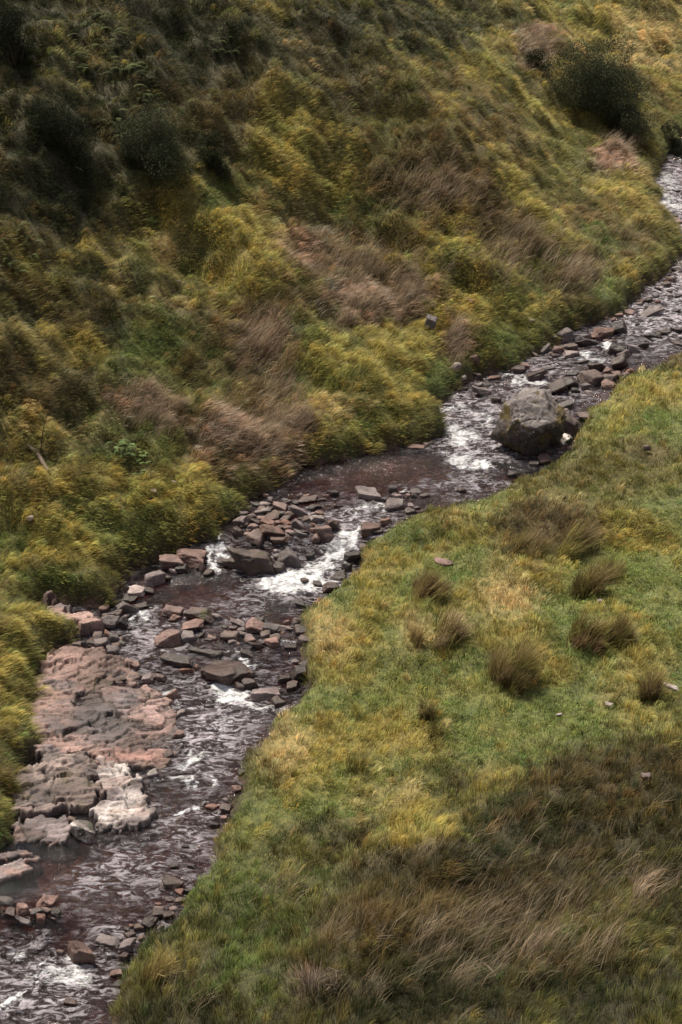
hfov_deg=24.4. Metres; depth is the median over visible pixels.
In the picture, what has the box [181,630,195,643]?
rock
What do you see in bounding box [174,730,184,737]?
stone
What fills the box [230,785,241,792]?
stone
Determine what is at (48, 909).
stone
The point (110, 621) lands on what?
rock
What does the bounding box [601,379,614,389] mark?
stone
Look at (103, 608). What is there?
stone
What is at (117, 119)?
bracken
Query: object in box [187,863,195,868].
stone
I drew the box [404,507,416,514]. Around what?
stone
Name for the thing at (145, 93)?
bracken
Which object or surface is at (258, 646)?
rock
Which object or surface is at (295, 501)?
stone
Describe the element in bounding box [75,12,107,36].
bracken
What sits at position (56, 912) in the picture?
stone
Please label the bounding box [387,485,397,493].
stone
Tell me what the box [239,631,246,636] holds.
stone
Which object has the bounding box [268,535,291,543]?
rock
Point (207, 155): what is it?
shrub
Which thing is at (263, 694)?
rock
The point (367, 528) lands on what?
rock
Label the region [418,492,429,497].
stone
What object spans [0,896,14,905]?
rock
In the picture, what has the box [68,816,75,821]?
stone
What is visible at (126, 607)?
rock
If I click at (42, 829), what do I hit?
rock ledge
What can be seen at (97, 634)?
stone
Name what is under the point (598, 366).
rock
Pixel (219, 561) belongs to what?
rock
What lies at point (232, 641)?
stone
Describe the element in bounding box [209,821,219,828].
stone
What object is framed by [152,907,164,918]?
stone
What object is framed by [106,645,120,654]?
rock
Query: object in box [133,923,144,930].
stone
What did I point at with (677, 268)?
stone
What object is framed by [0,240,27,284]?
bracken
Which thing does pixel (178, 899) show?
stone
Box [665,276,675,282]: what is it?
stone
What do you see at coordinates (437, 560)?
stone
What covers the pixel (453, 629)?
rush clump
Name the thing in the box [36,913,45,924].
rock
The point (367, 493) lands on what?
rock
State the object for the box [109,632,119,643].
rock
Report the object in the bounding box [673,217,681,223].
stone
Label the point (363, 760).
rush clump
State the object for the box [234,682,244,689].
stone
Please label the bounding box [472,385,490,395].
rock
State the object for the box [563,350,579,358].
rock
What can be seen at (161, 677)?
stone
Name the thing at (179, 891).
stone
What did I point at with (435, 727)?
rush clump
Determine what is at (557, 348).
stone
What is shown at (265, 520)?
rock
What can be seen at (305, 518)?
stone
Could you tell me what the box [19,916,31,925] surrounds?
rock
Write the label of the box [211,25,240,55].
bracken
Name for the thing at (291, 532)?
stone
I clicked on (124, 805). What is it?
rock ledge
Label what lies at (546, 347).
rock
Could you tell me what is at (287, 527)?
stone
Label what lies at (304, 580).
stone
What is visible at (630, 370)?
stone
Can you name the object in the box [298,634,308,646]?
rock
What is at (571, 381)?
rock
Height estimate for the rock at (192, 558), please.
0.714 m
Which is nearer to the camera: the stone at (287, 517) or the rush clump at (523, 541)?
the rush clump at (523, 541)
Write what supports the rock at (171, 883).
on the water
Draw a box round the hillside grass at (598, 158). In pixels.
[0,0,681,851]
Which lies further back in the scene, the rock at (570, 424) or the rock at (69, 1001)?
the rock at (570, 424)
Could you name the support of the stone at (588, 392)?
in the water
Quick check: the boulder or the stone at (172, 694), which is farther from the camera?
the boulder
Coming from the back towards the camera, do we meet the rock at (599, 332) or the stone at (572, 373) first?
the rock at (599, 332)
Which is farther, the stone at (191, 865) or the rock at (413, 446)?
the rock at (413, 446)
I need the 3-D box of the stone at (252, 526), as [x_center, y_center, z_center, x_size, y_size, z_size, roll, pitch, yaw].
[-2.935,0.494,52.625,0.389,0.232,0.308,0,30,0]
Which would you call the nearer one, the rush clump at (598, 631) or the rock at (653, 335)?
the rush clump at (598, 631)
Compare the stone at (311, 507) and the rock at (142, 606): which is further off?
the stone at (311, 507)
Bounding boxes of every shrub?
[0,3,35,66]
[26,90,101,186]
[110,94,197,192]
[193,128,233,185]
[524,47,549,77]
[540,30,656,130]
[604,91,655,141]
[660,119,681,156]
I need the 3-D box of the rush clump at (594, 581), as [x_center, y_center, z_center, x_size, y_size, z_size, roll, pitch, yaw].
[7.871,1.881,48.654,2.090,1.738,1.701,-24,38,-35]
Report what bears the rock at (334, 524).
on the water
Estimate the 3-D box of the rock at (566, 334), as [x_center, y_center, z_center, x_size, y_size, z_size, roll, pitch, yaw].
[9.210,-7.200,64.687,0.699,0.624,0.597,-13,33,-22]
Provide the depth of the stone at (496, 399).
59.95 m
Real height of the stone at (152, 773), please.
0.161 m
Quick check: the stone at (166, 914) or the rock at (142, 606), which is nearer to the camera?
the stone at (166, 914)
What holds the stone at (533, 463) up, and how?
in the water
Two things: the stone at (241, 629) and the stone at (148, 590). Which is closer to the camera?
the stone at (241, 629)
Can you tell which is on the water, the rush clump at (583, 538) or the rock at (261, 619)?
the rock at (261, 619)
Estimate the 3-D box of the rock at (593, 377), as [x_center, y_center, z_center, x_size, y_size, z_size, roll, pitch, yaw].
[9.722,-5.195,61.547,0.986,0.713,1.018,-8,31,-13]
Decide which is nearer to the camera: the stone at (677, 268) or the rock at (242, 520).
the rock at (242, 520)
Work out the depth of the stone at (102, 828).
41.01 m
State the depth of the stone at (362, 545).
51.98 m
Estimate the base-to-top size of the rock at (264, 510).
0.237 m
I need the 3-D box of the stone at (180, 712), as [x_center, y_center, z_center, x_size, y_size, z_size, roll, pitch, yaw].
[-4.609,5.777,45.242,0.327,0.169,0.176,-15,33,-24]
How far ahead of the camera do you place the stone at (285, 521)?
52.86 m
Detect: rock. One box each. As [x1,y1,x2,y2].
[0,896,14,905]
[16,903,29,914]
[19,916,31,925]
[30,907,47,916]
[36,894,58,907]
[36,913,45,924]
[63,997,77,1004]
[67,940,95,963]
[70,820,98,842]
[94,934,119,948]
[101,615,119,628]
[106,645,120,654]
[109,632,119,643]
[109,969,121,976]
[115,616,128,629]
[116,601,138,613]
[118,937,136,953]
[127,585,144,596]
[132,602,148,609]
[144,570,165,586]
[154,629,180,646]
[159,554,184,569]
[159,653,196,669]
[162,604,183,617]
[162,874,183,890]
[176,548,205,569]
[178,664,197,673]
[181,618,203,630]
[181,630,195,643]
[184,607,215,623]
[189,647,223,659]
[199,660,254,685]
[212,613,223,619]
[216,557,227,566]
[220,630,239,639]
[221,558,239,569]
[226,547,275,575]
[230,618,244,626]
[233,516,248,525]
[240,648,253,657]
[241,678,258,688]
[245,617,263,632]
[246,529,263,546]
[248,642,264,649]
[249,687,280,701]
[254,507,270,513]
[255,617,265,621]
[259,524,284,535]
[260,517,275,525]
[262,622,279,632]
[264,509,279,520]
[264,637,278,647]
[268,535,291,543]
[273,501,287,510]
[273,561,285,572]
[277,547,301,567]
[277,675,290,683]
[278,625,293,630]
[288,505,307,516]
[289,665,307,681]
[290,518,304,528]
[294,529,306,536]
[294,624,307,636]
[298,495,317,503]
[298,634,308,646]
[309,515,324,522]
[315,525,333,542]
[322,582,338,592]
[325,519,339,530]
[326,490,339,496]
[343,550,360,561]
[354,486,381,500]
[361,522,380,537]
[371,527,383,534]
[384,498,403,510]
[406,444,424,448]
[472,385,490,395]
[473,371,481,379]
[488,375,499,380]
[511,365,526,372]
[526,368,546,381]
[540,343,549,353]
[544,365,555,369]
[547,377,567,393]
[556,327,574,342]
[558,400,574,408]
[560,433,572,445]
[563,343,577,350]
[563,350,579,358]
[563,376,578,388]
[563,414,577,435]
[573,339,598,346]
[574,359,589,363]
[577,369,603,386]
[587,363,604,370]
[591,327,614,338]
[602,374,617,381]
[608,342,625,353]
[610,353,627,369]
[611,321,627,333]
[625,344,639,353]
[640,305,662,316]
[643,334,661,337]
[655,329,671,334]
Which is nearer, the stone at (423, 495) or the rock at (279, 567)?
the rock at (279, 567)
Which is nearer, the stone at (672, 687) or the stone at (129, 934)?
the stone at (129, 934)
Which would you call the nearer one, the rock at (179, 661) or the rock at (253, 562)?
the rock at (179, 661)
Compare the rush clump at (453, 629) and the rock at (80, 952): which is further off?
the rush clump at (453, 629)
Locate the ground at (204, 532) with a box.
[0,0,681,1023]
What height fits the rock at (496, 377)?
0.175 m
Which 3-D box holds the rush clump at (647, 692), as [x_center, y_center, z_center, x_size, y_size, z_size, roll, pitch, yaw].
[8.612,4.607,43.823,1.918,1.592,1.490,0,30,0]
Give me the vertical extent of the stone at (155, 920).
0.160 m
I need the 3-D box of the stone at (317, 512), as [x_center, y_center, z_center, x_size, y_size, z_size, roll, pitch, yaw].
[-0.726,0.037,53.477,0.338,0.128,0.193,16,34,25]
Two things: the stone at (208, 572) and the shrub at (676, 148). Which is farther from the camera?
the shrub at (676, 148)
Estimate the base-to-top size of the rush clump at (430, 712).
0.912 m
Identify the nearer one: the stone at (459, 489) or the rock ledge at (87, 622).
the rock ledge at (87, 622)
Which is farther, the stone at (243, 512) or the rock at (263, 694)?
the stone at (243, 512)
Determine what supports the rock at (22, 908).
on the water
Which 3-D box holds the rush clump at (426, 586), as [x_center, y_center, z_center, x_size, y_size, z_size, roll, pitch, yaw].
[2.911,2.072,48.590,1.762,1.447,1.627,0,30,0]
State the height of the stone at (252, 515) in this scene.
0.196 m
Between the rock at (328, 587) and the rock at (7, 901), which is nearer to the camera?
the rock at (7, 901)
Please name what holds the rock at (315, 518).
on the water
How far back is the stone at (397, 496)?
54.32 m
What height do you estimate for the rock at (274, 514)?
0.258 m
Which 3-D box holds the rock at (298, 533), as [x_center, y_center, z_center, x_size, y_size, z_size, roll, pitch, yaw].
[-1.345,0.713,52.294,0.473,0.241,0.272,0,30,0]
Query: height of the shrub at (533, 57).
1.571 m
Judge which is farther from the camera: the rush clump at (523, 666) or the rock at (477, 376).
the rock at (477, 376)
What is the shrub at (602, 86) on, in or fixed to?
on the hillside grass at (598, 158)
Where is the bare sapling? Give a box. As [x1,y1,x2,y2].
[41,410,49,453]
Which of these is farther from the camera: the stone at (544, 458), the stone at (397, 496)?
the stone at (544, 458)
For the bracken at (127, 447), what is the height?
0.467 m
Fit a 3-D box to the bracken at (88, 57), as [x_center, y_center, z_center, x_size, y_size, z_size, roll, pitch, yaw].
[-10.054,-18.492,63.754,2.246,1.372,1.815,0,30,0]
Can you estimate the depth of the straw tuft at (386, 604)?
48.36 m
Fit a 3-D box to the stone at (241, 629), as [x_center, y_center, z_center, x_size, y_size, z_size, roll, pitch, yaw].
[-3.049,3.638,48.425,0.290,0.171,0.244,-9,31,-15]
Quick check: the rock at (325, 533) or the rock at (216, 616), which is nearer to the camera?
the rock at (216, 616)
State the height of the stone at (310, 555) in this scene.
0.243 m
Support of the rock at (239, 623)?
on the water
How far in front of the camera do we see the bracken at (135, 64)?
63.81 m
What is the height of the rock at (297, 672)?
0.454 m
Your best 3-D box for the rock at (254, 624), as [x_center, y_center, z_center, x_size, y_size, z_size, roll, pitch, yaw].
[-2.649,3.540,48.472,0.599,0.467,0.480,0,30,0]
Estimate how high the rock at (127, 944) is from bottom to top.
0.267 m
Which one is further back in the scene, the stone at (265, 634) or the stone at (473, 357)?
the stone at (473, 357)
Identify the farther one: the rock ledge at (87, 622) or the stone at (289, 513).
the stone at (289, 513)
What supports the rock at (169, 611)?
on the water
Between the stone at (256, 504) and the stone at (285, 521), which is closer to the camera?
the stone at (285, 521)
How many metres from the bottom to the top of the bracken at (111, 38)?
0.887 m
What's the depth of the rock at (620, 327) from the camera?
65.06 m
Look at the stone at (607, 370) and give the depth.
62.13 m
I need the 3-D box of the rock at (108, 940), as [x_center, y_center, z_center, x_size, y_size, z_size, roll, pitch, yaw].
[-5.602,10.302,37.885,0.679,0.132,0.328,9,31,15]
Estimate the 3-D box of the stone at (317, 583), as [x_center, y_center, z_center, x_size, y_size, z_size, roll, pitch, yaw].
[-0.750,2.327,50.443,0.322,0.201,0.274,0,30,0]
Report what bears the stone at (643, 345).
in the water
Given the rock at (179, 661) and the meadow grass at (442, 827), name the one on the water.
the rock at (179, 661)
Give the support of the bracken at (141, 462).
on the ground at (204, 532)
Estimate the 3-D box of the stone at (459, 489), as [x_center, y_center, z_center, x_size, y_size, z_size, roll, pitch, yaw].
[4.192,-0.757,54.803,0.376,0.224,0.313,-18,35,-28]
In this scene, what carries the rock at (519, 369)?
on the water
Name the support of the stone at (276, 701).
in the water
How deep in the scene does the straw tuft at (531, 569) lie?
49.62 m
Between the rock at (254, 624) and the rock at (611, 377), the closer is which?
the rock at (254, 624)
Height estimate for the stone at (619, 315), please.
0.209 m
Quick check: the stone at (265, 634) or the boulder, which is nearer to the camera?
the stone at (265, 634)
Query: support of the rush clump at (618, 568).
on the ground at (204, 532)
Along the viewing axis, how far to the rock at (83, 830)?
40.62 m
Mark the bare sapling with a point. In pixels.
(42, 434)
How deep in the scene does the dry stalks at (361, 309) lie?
63.01 m
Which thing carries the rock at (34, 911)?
on the water
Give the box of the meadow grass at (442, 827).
[46,351,681,1023]
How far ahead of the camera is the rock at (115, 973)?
37.05 m
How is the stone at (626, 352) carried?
in the water
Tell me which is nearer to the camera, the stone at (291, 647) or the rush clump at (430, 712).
the rush clump at (430, 712)
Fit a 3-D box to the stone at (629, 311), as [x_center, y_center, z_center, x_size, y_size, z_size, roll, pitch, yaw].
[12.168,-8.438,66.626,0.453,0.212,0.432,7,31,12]
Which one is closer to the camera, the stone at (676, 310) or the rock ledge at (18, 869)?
the rock ledge at (18, 869)
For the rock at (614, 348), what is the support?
on the water
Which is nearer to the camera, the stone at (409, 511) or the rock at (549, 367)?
the stone at (409, 511)
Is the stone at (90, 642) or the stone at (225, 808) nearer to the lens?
the stone at (225, 808)
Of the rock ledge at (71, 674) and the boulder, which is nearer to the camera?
the rock ledge at (71, 674)
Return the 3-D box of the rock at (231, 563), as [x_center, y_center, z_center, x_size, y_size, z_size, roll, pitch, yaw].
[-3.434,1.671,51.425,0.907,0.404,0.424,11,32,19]
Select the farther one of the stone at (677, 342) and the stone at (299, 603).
the stone at (677, 342)
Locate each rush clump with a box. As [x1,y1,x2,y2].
[344,751,371,772]
[408,560,457,605]
[413,693,446,721]
[422,717,449,741]
[427,599,478,654]
[482,637,551,694]
[509,522,560,559]
[554,514,608,561]
[565,549,623,600]
[565,606,617,659]
[600,552,630,585]
[605,605,643,649]
[621,659,679,704]
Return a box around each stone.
[5,906,15,916]
[42,907,51,913]
[51,907,62,917]
[56,949,64,955]
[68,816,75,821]
[71,641,80,647]
[86,637,94,647]
[92,631,102,638]
[94,637,108,646]
[98,825,109,832]
[99,605,109,611]
[104,629,108,637]
[109,609,123,616]
[111,642,121,647]
[112,980,123,988]
[118,640,125,646]
[118,951,128,960]
[122,593,137,602]
[124,931,136,937]
[130,660,139,669]
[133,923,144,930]
[137,934,144,940]
[140,917,154,929]
[141,672,153,683]
[144,587,153,593]
[146,768,158,776]
[151,917,158,923]
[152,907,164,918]
[153,673,166,681]
[162,749,173,757]
[162,911,174,919]
[164,689,177,698]
[170,614,181,620]
[170,864,178,868]
[174,563,190,573]
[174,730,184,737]
[174,888,183,896]
[175,897,183,902]
[176,708,184,716]
[182,888,190,894]
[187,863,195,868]
[197,631,205,637]
[203,568,214,575]
[204,637,212,641]
[205,803,219,809]
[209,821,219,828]
[219,803,232,812]
[228,639,237,643]
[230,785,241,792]
[232,526,244,536]
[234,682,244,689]
[237,627,246,631]
[238,769,245,775]
[239,511,247,514]
[239,522,248,527]
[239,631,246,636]
[243,636,254,642]
[247,513,256,518]
[247,523,258,529]
[250,518,259,524]
[252,502,259,506]
[260,501,268,505]
[260,629,270,637]
[270,633,280,640]
[270,695,285,706]
[279,511,285,516]
[279,515,290,520]
[279,519,290,524]
[283,525,291,531]
[284,511,293,517]
[284,644,296,650]
[286,530,294,535]
[286,680,298,691]
[291,499,299,504]
[292,617,300,624]
[293,598,305,608]
[298,659,307,664]
[300,578,308,582]
[301,516,309,521]
[305,552,314,558]
[307,504,316,510]
[311,533,320,542]
[313,580,321,586]
[315,510,323,514]
[316,498,326,501]
[331,569,345,580]
[341,563,352,571]
[359,543,365,550]
[379,518,391,524]
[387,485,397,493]
[392,494,401,498]
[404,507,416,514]
[409,489,420,494]
[411,492,417,497]
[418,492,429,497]
[422,441,433,445]
[424,314,437,329]
[434,557,452,565]
[451,362,461,369]
[456,486,465,492]
[468,354,478,365]
[490,396,500,402]
[507,470,519,477]
[528,460,538,467]
[537,453,551,463]
[550,353,559,357]
[553,346,562,351]
[564,371,577,375]
[569,387,579,392]
[576,412,589,419]
[578,383,590,388]
[585,390,594,395]
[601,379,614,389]
[603,368,612,373]
[605,701,612,706]
[611,371,623,379]
[615,313,623,316]
[616,349,629,356]
[624,309,633,314]
[625,368,634,372]
[638,343,648,347]
[641,772,652,781]
[643,445,650,450]
[660,281,671,285]
[663,682,678,691]
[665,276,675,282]
[670,327,681,331]
[670,340,681,346]
[671,266,681,270]
[671,308,680,311]
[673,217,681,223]
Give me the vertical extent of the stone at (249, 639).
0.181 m
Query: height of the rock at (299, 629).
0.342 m
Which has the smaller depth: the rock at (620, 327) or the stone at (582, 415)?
the stone at (582, 415)
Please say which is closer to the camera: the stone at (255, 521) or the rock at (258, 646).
the rock at (258, 646)
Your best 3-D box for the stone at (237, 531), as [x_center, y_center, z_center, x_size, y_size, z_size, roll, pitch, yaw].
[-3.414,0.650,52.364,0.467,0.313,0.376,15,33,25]
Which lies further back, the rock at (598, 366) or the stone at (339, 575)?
the rock at (598, 366)
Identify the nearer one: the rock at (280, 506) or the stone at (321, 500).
the rock at (280, 506)
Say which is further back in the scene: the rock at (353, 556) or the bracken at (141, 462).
the bracken at (141, 462)
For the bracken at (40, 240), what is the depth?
56.52 m
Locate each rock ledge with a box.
[0,840,59,862]
[0,858,33,882]
[6,814,70,845]
[10,750,106,819]
[25,644,183,770]
[42,590,104,635]
[78,753,157,833]
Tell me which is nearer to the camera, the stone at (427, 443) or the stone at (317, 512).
the stone at (317, 512)
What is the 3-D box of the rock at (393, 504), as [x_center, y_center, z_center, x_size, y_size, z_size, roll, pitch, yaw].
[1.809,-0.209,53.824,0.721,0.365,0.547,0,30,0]
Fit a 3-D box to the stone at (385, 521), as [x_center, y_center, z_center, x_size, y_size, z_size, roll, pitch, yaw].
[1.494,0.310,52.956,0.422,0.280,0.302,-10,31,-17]
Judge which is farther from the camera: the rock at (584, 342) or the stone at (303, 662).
the rock at (584, 342)
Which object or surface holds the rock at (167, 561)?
on the water
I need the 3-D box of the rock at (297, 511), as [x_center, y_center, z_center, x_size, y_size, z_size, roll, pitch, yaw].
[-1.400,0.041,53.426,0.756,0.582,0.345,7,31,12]
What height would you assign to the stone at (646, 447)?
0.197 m
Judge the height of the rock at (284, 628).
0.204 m
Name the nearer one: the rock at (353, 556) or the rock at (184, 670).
the rock at (184, 670)
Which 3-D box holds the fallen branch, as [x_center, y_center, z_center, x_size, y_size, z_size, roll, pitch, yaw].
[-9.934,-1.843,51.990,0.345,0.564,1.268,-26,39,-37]
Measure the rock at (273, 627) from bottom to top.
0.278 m
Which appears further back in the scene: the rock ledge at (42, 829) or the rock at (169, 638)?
the rock at (169, 638)
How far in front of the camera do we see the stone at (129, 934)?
37.94 m
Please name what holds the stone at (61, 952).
in the water
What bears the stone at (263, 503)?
in the water
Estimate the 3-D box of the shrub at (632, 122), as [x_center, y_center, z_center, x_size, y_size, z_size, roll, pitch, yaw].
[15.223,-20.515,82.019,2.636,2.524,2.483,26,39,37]
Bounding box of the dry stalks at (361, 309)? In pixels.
[119,22,643,465]
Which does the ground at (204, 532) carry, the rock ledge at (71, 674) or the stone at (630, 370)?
the rock ledge at (71, 674)
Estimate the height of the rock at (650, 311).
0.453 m
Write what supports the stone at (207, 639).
in the water
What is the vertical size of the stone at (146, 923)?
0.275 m
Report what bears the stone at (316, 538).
in the water
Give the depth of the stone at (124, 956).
37.48 m
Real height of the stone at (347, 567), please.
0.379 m
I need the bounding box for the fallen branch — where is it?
[25,443,48,470]
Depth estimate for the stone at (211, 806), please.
41.72 m
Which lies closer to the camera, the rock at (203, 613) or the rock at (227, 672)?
the rock at (227, 672)
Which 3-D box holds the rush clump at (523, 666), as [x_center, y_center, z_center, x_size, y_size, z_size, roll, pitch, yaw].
[4.998,4.224,45.041,2.480,1.518,2.057,0,30,0]
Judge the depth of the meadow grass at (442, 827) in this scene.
39.37 m
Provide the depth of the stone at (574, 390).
60.64 m
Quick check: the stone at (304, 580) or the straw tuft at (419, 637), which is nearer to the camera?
the straw tuft at (419, 637)
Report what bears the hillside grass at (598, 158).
on the ground at (204, 532)
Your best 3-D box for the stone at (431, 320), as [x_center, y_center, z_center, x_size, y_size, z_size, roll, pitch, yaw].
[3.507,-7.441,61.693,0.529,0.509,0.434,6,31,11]
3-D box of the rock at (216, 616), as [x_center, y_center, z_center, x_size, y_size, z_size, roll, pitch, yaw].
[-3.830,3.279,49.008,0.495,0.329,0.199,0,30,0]
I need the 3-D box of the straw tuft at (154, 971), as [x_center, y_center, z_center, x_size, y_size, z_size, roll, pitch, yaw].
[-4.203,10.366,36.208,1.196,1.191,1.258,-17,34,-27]
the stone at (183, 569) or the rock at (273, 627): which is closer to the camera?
the rock at (273, 627)
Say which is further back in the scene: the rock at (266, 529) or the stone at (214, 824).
the rock at (266, 529)
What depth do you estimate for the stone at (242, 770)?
42.95 m
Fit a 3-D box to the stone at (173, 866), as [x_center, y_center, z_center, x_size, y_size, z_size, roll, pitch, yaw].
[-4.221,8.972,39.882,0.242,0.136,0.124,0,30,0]
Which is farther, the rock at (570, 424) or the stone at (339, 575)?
the rock at (570, 424)
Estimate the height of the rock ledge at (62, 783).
1.089 m
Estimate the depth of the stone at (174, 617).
48.90 m
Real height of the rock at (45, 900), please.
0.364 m
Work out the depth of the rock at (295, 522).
52.70 m
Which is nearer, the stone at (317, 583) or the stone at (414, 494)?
the stone at (317, 583)
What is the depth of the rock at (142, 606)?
49.37 m
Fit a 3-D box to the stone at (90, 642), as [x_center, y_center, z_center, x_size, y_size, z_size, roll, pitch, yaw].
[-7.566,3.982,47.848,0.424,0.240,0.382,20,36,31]
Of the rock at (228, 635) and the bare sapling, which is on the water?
the rock at (228, 635)
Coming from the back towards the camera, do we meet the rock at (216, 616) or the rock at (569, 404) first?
the rock at (569, 404)
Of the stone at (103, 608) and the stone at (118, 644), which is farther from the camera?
the stone at (103, 608)
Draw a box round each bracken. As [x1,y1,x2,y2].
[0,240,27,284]
[1,222,43,257]
[67,33,121,73]
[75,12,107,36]
[91,26,128,54]
[91,97,140,137]
[106,439,137,462]
[108,60,160,87]
[130,76,166,109]
[131,449,150,475]
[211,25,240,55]
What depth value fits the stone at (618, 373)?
61.70 m
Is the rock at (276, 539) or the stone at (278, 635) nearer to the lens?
the stone at (278, 635)
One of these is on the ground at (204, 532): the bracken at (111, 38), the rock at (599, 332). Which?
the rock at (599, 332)
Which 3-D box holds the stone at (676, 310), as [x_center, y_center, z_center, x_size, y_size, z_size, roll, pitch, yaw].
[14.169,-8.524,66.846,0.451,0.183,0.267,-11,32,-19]
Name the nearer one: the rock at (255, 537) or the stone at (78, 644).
the stone at (78, 644)
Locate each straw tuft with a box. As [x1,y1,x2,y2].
[135,941,187,987]
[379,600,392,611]
[408,616,429,647]
[522,552,547,574]
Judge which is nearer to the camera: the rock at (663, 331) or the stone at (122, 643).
the stone at (122, 643)
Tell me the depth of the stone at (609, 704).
43.85 m
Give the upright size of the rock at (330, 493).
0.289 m
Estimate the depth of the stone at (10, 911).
38.44 m
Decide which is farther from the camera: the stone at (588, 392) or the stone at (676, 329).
the stone at (676, 329)
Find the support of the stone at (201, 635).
in the water
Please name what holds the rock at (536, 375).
on the water
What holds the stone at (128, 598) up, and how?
in the water
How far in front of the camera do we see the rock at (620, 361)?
62.50 m
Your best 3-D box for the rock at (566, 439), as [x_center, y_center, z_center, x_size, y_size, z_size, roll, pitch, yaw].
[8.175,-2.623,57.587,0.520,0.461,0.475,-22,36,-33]
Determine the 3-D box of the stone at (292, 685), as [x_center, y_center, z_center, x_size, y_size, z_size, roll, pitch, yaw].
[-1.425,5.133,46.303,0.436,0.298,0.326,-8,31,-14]
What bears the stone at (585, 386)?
in the water
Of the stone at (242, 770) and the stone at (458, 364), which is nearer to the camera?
the stone at (242, 770)
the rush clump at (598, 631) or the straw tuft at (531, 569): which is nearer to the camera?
the rush clump at (598, 631)
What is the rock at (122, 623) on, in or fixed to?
on the ground at (204, 532)
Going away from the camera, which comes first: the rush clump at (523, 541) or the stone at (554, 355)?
the rush clump at (523, 541)
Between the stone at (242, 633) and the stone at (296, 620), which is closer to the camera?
the stone at (242, 633)
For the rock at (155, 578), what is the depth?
50.37 m
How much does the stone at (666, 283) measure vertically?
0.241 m
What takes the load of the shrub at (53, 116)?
on the ground at (204, 532)
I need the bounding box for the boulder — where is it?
[490,387,566,456]
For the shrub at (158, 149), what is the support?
on the ground at (204, 532)
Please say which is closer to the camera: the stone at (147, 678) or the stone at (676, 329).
the stone at (147, 678)
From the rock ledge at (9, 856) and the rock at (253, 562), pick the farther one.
the rock at (253, 562)
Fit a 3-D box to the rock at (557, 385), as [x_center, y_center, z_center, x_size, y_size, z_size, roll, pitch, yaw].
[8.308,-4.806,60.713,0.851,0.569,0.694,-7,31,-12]
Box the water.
[0,137,681,1023]
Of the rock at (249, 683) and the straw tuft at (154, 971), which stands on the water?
the rock at (249, 683)
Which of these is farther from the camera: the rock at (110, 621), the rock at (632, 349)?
the rock at (632, 349)
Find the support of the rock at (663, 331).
on the water
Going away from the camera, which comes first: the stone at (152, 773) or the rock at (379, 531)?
the stone at (152, 773)
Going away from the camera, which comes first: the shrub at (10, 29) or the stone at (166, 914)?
the stone at (166, 914)
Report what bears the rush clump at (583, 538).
on the ground at (204, 532)
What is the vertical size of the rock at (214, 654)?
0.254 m
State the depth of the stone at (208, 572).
50.94 m
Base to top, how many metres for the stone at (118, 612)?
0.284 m
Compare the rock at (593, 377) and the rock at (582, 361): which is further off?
the rock at (582, 361)
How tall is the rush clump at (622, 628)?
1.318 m
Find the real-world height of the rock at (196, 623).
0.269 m
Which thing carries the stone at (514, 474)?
in the water
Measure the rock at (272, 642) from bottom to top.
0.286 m
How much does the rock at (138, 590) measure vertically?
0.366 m
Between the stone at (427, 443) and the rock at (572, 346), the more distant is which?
the rock at (572, 346)
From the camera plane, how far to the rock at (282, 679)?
46.42 m
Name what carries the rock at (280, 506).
on the water
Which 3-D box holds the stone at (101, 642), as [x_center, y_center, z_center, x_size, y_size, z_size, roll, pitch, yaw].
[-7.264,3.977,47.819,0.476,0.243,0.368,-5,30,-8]
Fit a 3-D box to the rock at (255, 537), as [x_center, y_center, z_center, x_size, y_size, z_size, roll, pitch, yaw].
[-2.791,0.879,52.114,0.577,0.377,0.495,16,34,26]
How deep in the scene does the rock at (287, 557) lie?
51.34 m
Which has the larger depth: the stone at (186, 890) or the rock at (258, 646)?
the rock at (258, 646)
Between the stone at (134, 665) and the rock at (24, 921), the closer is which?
the rock at (24, 921)
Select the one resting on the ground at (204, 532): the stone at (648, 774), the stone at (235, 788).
the stone at (648, 774)
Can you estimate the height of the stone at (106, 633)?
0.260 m
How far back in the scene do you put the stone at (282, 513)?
53.30 m
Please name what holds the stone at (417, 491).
in the water
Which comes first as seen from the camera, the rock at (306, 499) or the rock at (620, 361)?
the rock at (306, 499)
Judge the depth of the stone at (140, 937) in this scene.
37.91 m
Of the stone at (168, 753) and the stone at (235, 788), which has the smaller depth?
the stone at (235, 788)
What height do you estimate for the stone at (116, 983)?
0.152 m
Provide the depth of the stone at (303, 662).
46.89 m
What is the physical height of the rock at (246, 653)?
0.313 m
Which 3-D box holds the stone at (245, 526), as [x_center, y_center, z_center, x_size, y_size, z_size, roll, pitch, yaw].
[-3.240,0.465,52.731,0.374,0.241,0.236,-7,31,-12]
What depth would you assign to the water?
47.16 m
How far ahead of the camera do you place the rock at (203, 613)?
48.84 m
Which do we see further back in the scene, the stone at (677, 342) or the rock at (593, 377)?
the stone at (677, 342)
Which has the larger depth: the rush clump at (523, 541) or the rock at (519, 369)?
the rock at (519, 369)

